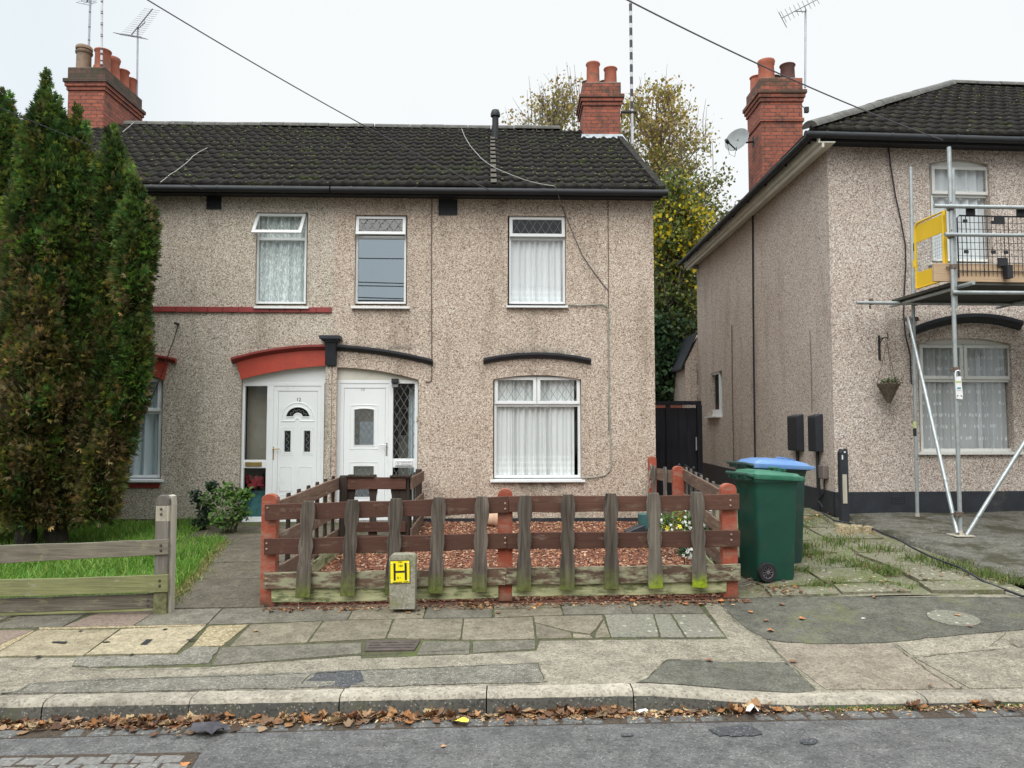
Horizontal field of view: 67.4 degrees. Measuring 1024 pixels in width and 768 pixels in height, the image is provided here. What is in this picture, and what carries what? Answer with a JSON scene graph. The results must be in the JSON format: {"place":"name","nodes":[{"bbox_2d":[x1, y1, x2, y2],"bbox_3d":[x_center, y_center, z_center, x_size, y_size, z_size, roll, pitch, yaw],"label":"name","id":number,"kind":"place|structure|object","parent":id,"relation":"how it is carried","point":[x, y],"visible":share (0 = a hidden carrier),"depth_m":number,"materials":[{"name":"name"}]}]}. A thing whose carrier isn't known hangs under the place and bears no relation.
{"place":"outdoors","nodes":[
{"label":"outdoors","id":0,"kind":"place"},
{"bbox_2d":[0,513,281,603],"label":"garden ground","id":1,"kind":"structure","parent":0,"point":[102,540],"depth_m":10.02,"materials":[{"name":"green plant"}]},
{"bbox_2d":[0,86,23,225],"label":"conifer tree","id":2,"kind":"object","parent":1,"relation":"on","point":[9,122],"visible":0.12,"depth_m":10.07,"materials":[{"name":"green plant"}]},
{"bbox_2d":[0,66,104,544],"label":"conifer tree","id":3,"kind":"object","parent":1,"relation":"on","point":[45,249],"visible":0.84,"depth_m":9.40,"materials":[{"name":"green plant"}]},
{"bbox_2d":[41,122,163,543],"bbox_3d":[-5.228,-0.668,9.793,1.615,5.532,1.038,0,-3,0],"label":"conifer tree","id":4,"kind":"object","parent":1,"relation":"on","point":[125,216],"visible":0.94,"depth_m":9.52,"materials":[{"name":"green plant"}]},
{"bbox_2d":[62,43,374,523],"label":"terraced house","id":5,"kind":"structure","parent":1,"relation":"on","point":[243,297],"depth_m":11.53,"materials":[{"name":"paint"}]},
{"bbox_2d":[76,0,96,45],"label":"tv aerial","id":6,"kind":"object","parent":5,"relation":"attached to","point":[89,21],"visible":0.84,"depth_m":16.07,"materials":[{"name":"metal"}]},
{"bbox_2d":[0,108,202,189],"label":"cable","id":7,"kind":"object","parent":5,"relation":"attached to","point":[93,146],"visible":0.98,"depth_m":9.54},
{"bbox_2d":[100,0,102,66],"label":"radio mast","id":8,"kind":"object","parent":5,"relation":"attached to","point":[101,51],"visible":1,"depth_m":15.22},
{"bbox_2d":[113,8,159,95],"bbox_3d":[-8.043,-7.103,16.588,1.175,1.886,0.296,-1,-4,15],"label":"tv aerial","id":9,"kind":"object","parent":5,"relation":"attached to","point":[137,31],"visible":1,"depth_m":16.60,"materials":[{"name":"metal"}]},
{"bbox_2d":[127,378,163,481],"bbox_3d":[-5.818,0.624,11.417,1.372,1.648,0.293,0,-3,0],"label":"window","id":10,"kind":"structure","parent":5,"relation":"in","point":[146,467],"depth_m":11.48,"materials":[{"name":"white plastic"}]},
{"bbox_2d":[251,213,308,308],"bbox_3d":[-3.472,-1.859,11.609,0.856,1.471,0.312,0,-3,0],"label":"window","id":11,"kind":"structure","parent":5,"relation":"in","point":[282,238],"depth_m":11.70,"materials":[{"name":"white plastic"}]},
{"bbox_2d":[277,391,317,502],"bbox_3d":[-3.214,1.075,11.507,0.578,1.931,0.049,0,-3,-2],"label":"door","id":12,"kind":"structure","parent":5,"relation":"in","point":[297,416],"depth_m":11.51,"materials":[{"name":"white plastic"}]},
{"bbox_2d":[319,60,667,521],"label":"terraced house","id":13,"kind":"structure","parent":1,"relation":"on","point":[512,395],"depth_m":11.65,"materials":[{"name":"paint"}]},
{"bbox_2d":[147,0,489,190],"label":"cable","id":14,"kind":"object","parent":13,"relation":"on","point":[303,91],"visible":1,"depth_m":9.03,"materials":[{"name":"rubber"}]},
{"bbox_2d":[343,388,385,500],"bbox_3d":[-2.218,1.037,11.551,0.614,1.947,0.078,0,-3,0],"label":"door","id":15,"kind":"structure","parent":13,"relation":"in","point":[364,408],"depth_m":11.55,"materials":[{"name":"white plastic"}]},
{"bbox_2d":[351,216,409,308],"bbox_3d":[-1.981,-1.845,11.653,0.875,1.433,0.190,0,-3,-2],"label":"window","id":16,"kind":"structure","parent":13,"relation":"in","point":[404,229],"depth_m":11.67,"materials":[{"name":"white plastic"}]},
{"bbox_2d":[427,198,431,382],"bbox_3d":[-1.245,-1.431,11.604,0.097,2.831,0.015,0,-3,0],"label":"cable","id":17,"kind":"object","parent":13,"relation":"attached to","point":[431,289],"visible":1,"depth_m":11.60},
{"bbox_2d":[462,130,561,205],"bbox_3d":[-0.359,-3.959,13.299,0.705,2.645,4.394,2,-4,-26],"label":"cable","id":18,"kind":"object","parent":13,"relation":"attached to","point":[511,174],"visible":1,"depth_m":11.84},
{"bbox_2d":[506,217,567,307],"bbox_3d":[0.376,-1.858,11.753,0.938,1.422,0.241,0,-3,-2],"label":"window","id":19,"kind":"structure","parent":13,"relation":"in","point":[536,261],"depth_m":11.82,"materials":[{"name":"white plastic"}]},
{"bbox_2d":[490,375,584,481],"bbox_3d":[0.382,0.669,11.601,1.421,1.604,0.281,0,-3,0],"label":"window","id":20,"kind":"structure","parent":13,"relation":"in","point":[534,414],"depth_m":11.67,"materials":[{"name":"white plastic"}]},
{"bbox_2d":[568,304,611,478],"bbox_3d":[1.175,0.097,11.582,0.655,2.643,0.017,0,-3,-2],"label":"cable","id":21,"kind":"object","parent":13,"relation":"attached to","point":[608,388],"visible":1,"depth_m":11.58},
{"bbox_2d":[608,213,608,430],"bbox_3d":[1.466,-1.073,11.672,0.026,3.566,0.011,0,-3,0],"label":"cable","id":22,"kind":"object","parent":13,"relation":"attached to","point":[608,295],"visible":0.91,"depth_m":11.70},
{"bbox_2d":[621,111,635,119],"bbox_3d":[2.367,-5.467,15.626,0.320,0.211,0.052,1,-3,-9],"label":"mast bracket","id":23,"kind":"object","parent":13,"relation":"attached to","point":[627,112],"visible":1,"depth_m":15.61,"materials":[{"name":"black metal"}]},
{"bbox_2d":[629,0,633,144],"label":"radio mast","id":24,"kind":"object","parent":23,"relation":"attached to","point":[631,70],"visible":0.99,"depth_m":15.68,"materials":[{"name":"metal"}]},
{"bbox_2d":[174,522,412,608],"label":"garden path","id":25,"kind":"structure","parent":0,"point":[231,579],"depth_m":8.10,"materials":[{"name":"concrete"}]},
{"bbox_2d":[186,478,219,530],"bbox_3d":[-4.303,1.683,10.713,0.450,0.734,0.285,0,-3,0],"label":"dark shrub","id":26,"kind":"object","parent":25,"relation":"on","point":[203,511],"visible":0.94,"depth_m":10.69,"materials":[{"name":"green plant"}]},
{"bbox_2d":[175,538,236,604],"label":"path edge weeds","id":27,"kind":"object","parent":25,"relation":"on","point":[182,590],"visible":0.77,"depth_m":8.26,"materials":[{"name":"green plant"}]},
{"bbox_2d":[198,480,254,532],"bbox_3d":[-3.931,1.682,10.463,0.872,0.729,0.437,-2,-4,26],"label":"rose bush","id":28,"kind":"object","parent":25,"relation":"on","point":[245,495],"visible":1,"depth_m":10.43,"materials":[{"name":"green plant"}]},
{"bbox_2d":[176,522,423,554],"bbox_3d":[-2.840,2.053,10.447,3.120,0.124,2.700,0,-3,0],"label":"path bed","id":29,"kind":"object","parent":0,"point":[280,524],"visible":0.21,"depth_m":11.04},
{"bbox_2d":[278,521,738,606],"bbox_3d":[-0.025,2.028,9.221,4.150,0.215,4.650,0,-3,0],"label":"gravel garden","id":30,"kind":"object","parent":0,"point":[492,601],"visible":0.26,"depth_m":8.54,"materials":[{"name":"gravel"}]},
{"bbox_2d":[278,469,423,571],"bbox_3d":[-1.653,1.606,9.117,0.857,1.052,4.322,-1,-4,18],"label":"side fence","id":31,"kind":"object","parent":30,"relation":"on","point":[399,486],"visible":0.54,"depth_m":9.14,"materials":[{"name":"wood"}]},
{"bbox_2d":[487,513,497,526],"bbox_3d":[-0.296,1.920,10.986,0.271,0.273,0.270,-1,-3,9],"label":"plant pot","id":32,"kind":"object","parent":30,"relation":"on","point":[493,519],"visible":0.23,"depth_m":10.87,"materials":[{"name":"ceramic"}]},
{"bbox_2d":[260,483,740,606],"bbox_3d":[-0.110,1.460,6.934,4.319,1.113,0.204,0,-3,0],"label":"picket fence","id":33,"kind":"object","parent":30,"relation":"on","point":[505,580],"visible":0.98,"depth_m":6.88,"materials":[{"name":"wood"}]},
{"bbox_2d":[285,521,722,604],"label":"red chippings","id":34,"kind":"object","parent":30,"relation":"on","point":[554,551],"visible":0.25,"depth_m":8.73,"materials":[{"name":"gravel"}]},
{"bbox_2d":[620,467,652,495],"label":"dry stems","id":35,"kind":"object","parent":30,"relation":"on","point":[646,489],"visible":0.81,"depth_m":10.92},
{"bbox_2d":[624,513,661,531],"bbox_3d":[1.654,1.824,9.659,0.473,0.380,0.310,0,-3,0],"label":"planter","id":36,"kind":"object","parent":30,"relation":"on","point":[642,525],"visible":0.38,"depth_m":9.55,"materials":[{"name":"teal plastic"}]},
{"bbox_2d":[648,456,656,492],"bbox_3d":[2.026,1.579,11.108,0.125,1.066,0.136,0,-3,0],"label":"gate post","id":37,"kind":"object","parent":30,"relation":"on","point":[651,460],"visible":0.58,"depth_m":11.10,"materials":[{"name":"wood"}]},
{"bbox_2d":[676,548,692,564],"bbox_3d":[1.694,1.768,7.508,0.193,0.379,0.131,0,-3,0],"label":"trailing plant","id":38,"kind":"object","parent":30,"relation":"on","point":[686,552],"visible":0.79,"depth_m":7.49,"materials":[{"name":"white plant"}]},
{"bbox_2d":[660,510,711,553],"bbox_3d":[1.995,1.694,8.795,0.646,0.578,0.425,0,-3,0],"label":"flower clump","id":39,"kind":"object","parent":30,"relation":"on","point":[685,523],"visible":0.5,"depth_m":8.79,"materials":[{"name":"multicoloured plant"}]},
{"bbox_2d":[0,705,1023,767],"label":"road","id":40,"kind":"structure","parent":0,"point":[983,742],"depth_m":4.30,"materials":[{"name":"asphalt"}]},
{"bbox_2d":[0,754,188,767],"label":"road setts","id":41,"kind":"structure","parent":40,"relation":"on","point":[166,760],"depth_m":4.18,"materials":[{"name":"stone"}]},
{"bbox_2d":[0,697,1012,735],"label":"gutter leaf litter","id":42,"kind":"object","parent":40,"relation":"on","point":[146,721],"visible":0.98,"depth_m":4.73,"materials":[{"name":"plant"}]},
{"bbox_2d":[0,696,1023,723],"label":"kerb face","id":43,"kind":"object","parent":40,"relation":"on","point":[648,703],"visible":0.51,"depth_m":4.80},
{"bbox_2d":[0,708,1023,737],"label":"channel setts","id":44,"kind":"structure","parent":40,"relation":"on","point":[107,731],"depth_m":4.64,"materials":[{"name":"stone"}]},
{"bbox_2d":[190,721,229,733],"bbox_3d":[-1.802,2.036,4.573,0.192,0.055,0.161,-2,-4,30],"label":"cloth rag","id":45,"kind":"object","parent":44,"relation":"on","point":[211,727],"visible":1,"depth_m":4.56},
{"bbox_2d":[0,704,1023,732],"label":"leaf crumbs","id":46,"kind":"object","parent":40,"relation":"on","point":[258,720],"visible":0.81,"depth_m":4.72,"materials":[{"name":"plant"}]},
{"bbox_2d":[253,701,1022,721],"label":"kerb weeds","id":47,"kind":"object","parent":40,"relation":"on","point":[863,707],"visible":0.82,"depth_m":4.77,"materials":[{"name":"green plant"}]},
{"bbox_2d":[621,725,817,744],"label":"road stains","id":48,"kind":"object","parent":40,"relation":"on","point":[739,730],"visible":1,"depth_m":4.44,"materials":[{"name":"asphalt"}]},
{"bbox_2d":[0,583,1023,712],"bbox_3d":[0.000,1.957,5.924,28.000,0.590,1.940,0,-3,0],"label":"pavement","id":49,"kind":"structure","parent":0,"point":[593,661],"depth_m":5.43,"materials":[{"name":"concrete"}]},
{"bbox_2d":[0,611,152,643],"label":"pink pavement slabs","id":50,"kind":"structure","parent":49,"relation":"on","point":[119,619],"depth_m":6.53,"materials":[{"name":"concrete"}]},
{"bbox_2d":[0,494,176,615],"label":"rail fence","id":51,"kind":"object","parent":49,"relation":"on","point":[157,591],"visible":1,"depth_m":6.73,"materials":[{"name":"wood"}]},
{"bbox_2d":[35,628,195,656],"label":"cover slots","id":52,"kind":"object","parent":49,"relation":"on","point":[146,641],"visible":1,"depth_m":5.95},
{"bbox_2d":[0,601,703,665],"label":"pavement slabs","id":53,"kind":"structure","parent":49,"relation":"on","point":[238,655],"depth_m":6.28,"materials":[{"name":"concrete"}]},
{"bbox_2d":[389,552,416,608],"bbox_3d":[-0.949,1.712,6.683,0.228,0.465,0.136,0,-3,0],"label":"hydrant marker","id":54,"kind":"object","parent":53,"relation":"on","point":[402,580],"visible":1,"depth_m":6.63,"materials":[{"name":"concrete"}]},
{"bbox_2d":[263,599,748,610],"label":"spilled chippings","id":55,"kind":"object","parent":53,"relation":"on","point":[536,603],"visible":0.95,"depth_m":6.82,"materials":[{"name":"gravel"}]},
{"bbox_2d":[264,511,1019,612],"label":"leaf litter","id":56,"kind":"object","parent":53,"relation":"on","point":[480,606],"visible":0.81,"depth_m":6.79,"materials":[{"name":"plant"}]},
{"bbox_2d":[0,600,727,668],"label":"slab bedding","id":57,"kind":"object","parent":49,"relation":"on","point":[229,643],"visible":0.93,"depth_m":5.87,"materials":[{"name":"concrete"}]},
{"bbox_2d":[0,626,204,656],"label":"cream duct covers","id":58,"kind":"object","parent":57,"relation":"on","point":[171,640],"visible":0.98,"depth_m":5.95,"materials":[{"name":"concrete"}]},
{"bbox_2d":[0,624,248,650],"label":"exposed aggregate","id":59,"kind":"object","parent":57,"relation":"on","point":[216,636],"visible":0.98,"depth_m":6.18,"materials":[{"name":"concrete"}]},
{"bbox_2d":[365,640,419,651],"bbox_3d":[-0.907,1.971,5.762,0.411,0.052,0.239,0,-3,0],"label":"drain cover","id":60,"kind":"object","parent":57,"relation":"on","point":[389,645],"visible":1,"depth_m":5.75,"materials":[{"name":"metal"}]},
{"bbox_2d":[605,614,724,637],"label":"paving slabs","id":61,"kind":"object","parent":57,"relation":"on","point":[644,626],"visible":1,"depth_m":6.16,"materials":[{"name":"concrete"}]},
{"bbox_2d":[1,595,1012,692],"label":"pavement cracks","id":62,"kind":"object","parent":49,"relation":"on","point":[510,664],"visible":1,"depth_m":5.35,"materials":[{"name":"concrete"}]},
{"bbox_2d":[636,596,1023,692],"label":"dark tar patches","id":63,"kind":"object","parent":49,"relation":"on","point":[850,620],"visible":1,"depth_m":6.14,"materials":[{"name":"asphalt"}]},
{"bbox_2d":[927,610,980,626],"bbox_3d":[3.607,1.926,6.275,0.380,0.068,0.380,0,-3,0],"label":"round lid","id":64,"kind":"object","parent":63,"relation":"on","point":[948,617],"visible":0.8,"depth_m":6.26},
{"bbox_2d":[677,57,1023,517],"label":"hipped house","id":65,"kind":"structure","parent":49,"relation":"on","point":[818,200],"depth_m":11.13,"materials":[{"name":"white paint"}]},
{"bbox_2d":[704,371,722,417],"bbox_3d":[4.530,0.250,17.238,0.180,1.010,1.048,0,-3,0],"label":"window","id":66,"kind":"structure","parent":65,"relation":"in","point":[718,412],"depth_m":17.09,"materials":[{"name":"white plastic"}]},
{"bbox_2d":[731,325,733,460],"bbox_3d":[4.500,0.241,15.663,0.018,2.898,0.057,0,-3,0],"label":"cable","id":67,"kind":"object","parent":65,"relation":"attached to","point":[732,395],"visible":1,"depth_m":15.67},
{"bbox_2d":[725,128,753,154],"bbox_3d":[4.452,-4.654,14.936,0.900,0.664,0.433,1,-4,-16],"label":"satellite dish","id":68,"kind":"object","parent":65,"relation":"attached to","point":[736,139],"visible":0.99,"depth_m":14.93,"materials":[{"name":"white metal"}]},
{"bbox_2d":[752,215,755,456],"bbox_3d":[4.500,-0.822,14.286,0.032,4.804,0.162,0,-3,0],"label":"cable","id":69,"kind":"object","parent":65,"relation":"attached to","point":[753,332],"visible":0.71,"depth_m":14.31,"materials":[{"name":"plastic"}]},
{"bbox_2d":[627,0,942,139],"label":"cable","id":70,"kind":"object","parent":65,"relation":"attached to","point":[773,70],"visible":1,"depth_m":8.85,"materials":[{"name":"rubber"}]},
{"bbox_2d":[787,414,803,460],"bbox_3d":[4.461,1.198,12.069,0.118,1.439,0.424,0,-3,0],"label":"meter box","id":71,"kind":"object","parent":65,"relation":"attached to","point":[795,431],"visible":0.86,"depth_m":11.93,"materials":[{"name":"black paint"}]},
{"bbox_2d":[787,418,796,448],"bbox_3d":[4.407,0.778,12.094,0.010,0.490,0.375,0,-3,0],"label":"door","id":72,"kind":"structure","parent":71,"relation":"in","point":[791,422],"depth_m":12.10,"materials":[{"name":"black plastic"}]},
{"bbox_2d":[776,0,818,87],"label":"tv aerial","id":73,"kind":"object","parent":65,"relation":"attached to","point":[805,19],"visible":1,"depth_m":14.79,"materials":[{"name":"metal"}]},
{"bbox_2d":[808,414,823,511],"bbox_3d":[4.461,1.156,11.275,0.118,1.429,0.306,0,-3,0],"label":"meter box","id":74,"kind":"object","parent":65,"relation":"attached to","point":[815,432],"visible":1,"depth_m":11.21,"materials":[{"name":"black paint"}]},
{"bbox_2d":[808,417,814,449],"bbox_3d":[4.407,0.731,11.301,0.010,0.471,0.256,0,-3,0],"label":"door","id":75,"kind":"structure","parent":74,"relation":"in","point":[811,421],"depth_m":11.29,"materials":[{"name":"black plastic"}]},
{"bbox_2d":[818,465,828,507],"bbox_3d":[4.464,1.471,11.064,0.112,0.611,0.263,0,-3,0],"label":"junction box","id":76,"kind":"object","parent":65,"relation":"attached to","point":[823,472],"visible":1,"depth_m":11.02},
{"bbox_2d":[878,333,888,359],"bbox_3d":[5.215,-0.529,10.786,0.034,0.360,0.228,0,-3,-4],"label":"basket bracket","id":77,"kind":"object","parent":65,"relation":"attached to","point":[879,349],"visible":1,"depth_m":10.88,"materials":[{"name":"black metal"}]},
{"bbox_2d":[872,343,903,402],"bbox_3d":[5.195,-0.157,10.666,0.447,0.856,0.321,0,-3,0],"label":"hanging basket","id":78,"kind":"object","parent":77,"relation":"hanging from","point":[888,389],"visible":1,"depth_m":10.59,"materials":[{"name":"wicker"}]},
{"bbox_2d":[888,147,911,383],"bbox_3d":[5.533,-1.746,10.965,0.262,3.496,0.020,0,-3,-4],"label":"cable","id":79,"kind":"object","parent":65,"relation":"attached to","point":[905,264],"visible":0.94,"depth_m":10.96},
{"bbox_2d":[928,161,987,265],"bbox_3d":[6.519,-2.478,11.177,1.105,1.570,0.254,0,-3,-4],"label":"window","id":80,"kind":"structure","parent":65,"relation":"in","point":[969,180],"depth_m":11.25,"materials":[{"name":"white paint"}]},
{"bbox_2d":[917,339,1023,454],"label":"window","id":81,"kind":"structure","parent":65,"relation":"in","point":[983,405],"depth_m":11.09,"materials":[{"name":"white paint"}]},
{"bbox_2d":[767,641,963,689],"bbox_3d":[2.435,1.978,5.410,0.980,0.101,0.879,0,-3,0],"label":"concrete crossing","id":82,"kind":"object","parent":49,"relation":"on","point":[852,667],"visible":0.99,"depth_m":5.33,"materials":[{"name":"concrete"}]},
{"bbox_2d":[897,632,1023,688],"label":"concrete","id":83,"kind":"object","parent":49,"relation":"on","point":[986,667],"visible":1,"depth_m":5.43,"materials":[{"name":"concrete"}]},
{"bbox_2d":[0,0,1023,227],"label":"sky","id":84,"kind":"structure","parent":0,"point":[446,62],"materials":[{"name":"white"}]},
{"bbox_2d":[661,483,1023,597],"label":"driveway","id":85,"kind":"structure","parent":0,"point":[903,580],"depth_m":7.40,"materials":[{"name":"concrete"}]},
{"bbox_2d":[655,401,702,495],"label":"side gate","id":86,"kind":"structure","parent":85,"relation":"on","point":[679,439],"depth_m":13.95,"materials":[{"name":"wood"}]},
{"bbox_2d":[649,465,719,564],"bbox_3d":[2.112,1.534,9.085,0.285,1.046,4.080,0,-3,0],"label":"side fence","id":87,"kind":"object","parent":85,"relation":"on","point":[680,478],"visible":0.35,"depth_m":9.53,"materials":[{"name":"wood"}]},
{"bbox_2d":[738,578,762,594],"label":"twig litter","id":88,"kind":"object","parent":85,"relation":"on","point":[742,582],"visible":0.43,"depth_m":7.38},
{"bbox_2d":[837,448,849,521],"bbox_3d":[4.490,1.372,10.399,0.107,0.994,0.115,0,-3,0],"label":"gate stub","id":89,"kind":"object","parent":85,"relation":"on","point":[843,481],"visible":0.86,"depth_m":10.37,"materials":[{"name":"black paint"}]},
{"bbox_2d":[705,508,1005,596],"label":"drive slabs","id":90,"kind":"structure","parent":85,"relation":"on","point":[959,584],"depth_m":7.52,"materials":[{"name":"concrete"}]},
{"bbox_2d":[725,466,805,581],"bbox_3d":[2.526,1.377,7.665,0.631,1.092,0.525,1,-3,-11],"label":"wheelie bin","id":91,"kind":"object","parent":90,"relation":"on","point":[766,511],"visible":0.94,"depth_m":7.47,"materials":[{"name":"green plastic"}]},
{"bbox_2d":[726,457,815,562],"bbox_3d":[2.819,1.362,8.378,0.797,1.122,0.576,0,-3,-8],"label":"wheelie bin","id":92,"kind":"object","parent":90,"relation":"on","point":[792,466],"visible":0.23,"depth_m":8.18,"materials":[{"name":"blue plastic"}]},
{"bbox_2d":[835,523,876,534],"bbox_3d":[4.270,1.811,9.604,0.512,0.116,0.345,0,-3,0],"label":"broken concrete","id":93,"kind":"object","parent":90,"relation":"on","point":[851,529],"visible":0.94,"depth_m":9.49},
{"bbox_2d":[822,512,1023,597],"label":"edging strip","id":94,"kind":"object","parent":90,"relation":"on","point":[963,569],"visible":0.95,"depth_m":7.91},
{"bbox_2d":[737,519,1023,588],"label":"drive weeds","id":95,"kind":"object","parent":85,"relation":"on","point":[887,570],"visible":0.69,"depth_m":7.86,"materials":[{"name":"green plant"}]},
{"bbox_2d":[849,511,1023,583],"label":"forecourt","id":96,"kind":"structure","parent":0,"point":[996,541],"depth_m":9.23,"materials":[{"name":"concrete"}]},
{"bbox_2d":[856,147,1023,536],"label":"scaffold","id":97,"kind":"object","parent":96,"relation":"on","point":[977,289],"visible":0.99,"depth_m":9.42,"materials":[{"name":"metal"}]},
{"bbox_2d":[913,210,947,289],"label":"safety gate","id":98,"kind":"structure","parent":97,"relation":"attached to","point":[937,225],"depth_m":9.79,"materials":[{"name":"yellow paint"}]},
{"bbox_2d":[955,370,962,398],"bbox_3d":[5.358,0.005,9.210,0.094,0.356,0.016,0,-3,-4],"label":"scaffold tag","id":99,"kind":"object","parent":97,"relation":"hanging from","point":[958,388],"visible":1,"depth_m":9.21,"materials":[{"name":"white plastic"}]},
{"bbox_2d":[956,209,1023,278],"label":"guard","id":100,"kind":"object","parent":97,"relation":"attached to","point":[1007,271],"visible":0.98,"depth_m":9.41,"materials":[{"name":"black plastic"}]},
{"label":"back garden","id":101,"kind":"structure","parent":0,"visible":0},
{"bbox_2d":[500,66,583,130],"bbox_3d":[1.164,-3.734,24.256,4.157,13.239,3.906,0,-3,0],"label":"autumn tree","id":102,"kind":"object","parent":101,"relation":"on","point":[552,115],"visible":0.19,"depth_m":24.22,"materials":[{"name":"green plant"}]},
{"bbox_2d":[654,298,697,400],"bbox_3d":[4.114,0.188,20.647,3.156,4.999,2.892,0,-3,0],"label":"laurel bush","id":103,"kind":"object","parent":101,"relation":"on","point":[665,385],"visible":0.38,"depth_m":20.13,"materials":[{"name":"green plant"}]},
{"bbox_2d":[620,70,739,313],"bbox_3d":[5.776,-4.248,27.425,5.843,14.644,5.443,0,-3,0],"label":"autumn tree","id":104,"kind":"object","parent":101,"relation":"on","point":[653,132],"visible":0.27,"depth_m":26.90,"materials":[{"name":"green plant"}]},
{"bbox_2d":[670,332,698,407],"bbox_3d":[4.357,0.810,20.162,0.486,3.974,3.150,0,-3,0],"label":"lean to","id":105,"kind":"object","parent":101,"relation":"on","point":[683,365],"visible":0.34,"depth_m":18.75,"materials":[{"name":"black paint"}]},
{"bbox_2d":[653,159,719,372],"bbox_3d":[4.576,-1.731,21.098,2.779,8.864,2.785,2,-4,-24],"label":"ivy clad tree","id":106,"kind":"object","parent":101,"relation":"on","point":[679,220],"visible":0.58,"depth_m":20.80,"materials":[{"name":"green plant"}]},
{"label":"kerb bed","id":107,"kind":"structure","parent":0,"visible":0},
{"bbox_2d":[1,646,547,712],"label":"worn tar","id":108,"kind":"object","parent":107,"relation":"on","point":[516,673],"visible":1,"depth_m":5.11,"materials":[{"name":"asphalt"}]},
{"bbox_2d":[307,670,363,703],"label":"tar spots","id":109,"kind":"object","parent":108,"relation":"on","point":[343,679],"visible":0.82,"depth_m":5.11,"materials":[{"name":"asphalt"}]},
{"bbox_2d":[0,683,1023,707],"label":"kerb","id":110,"kind":"structure","parent":107,"relation":"on","point":[425,693],"depth_m":4.84,"materials":[{"name":"concrete"}]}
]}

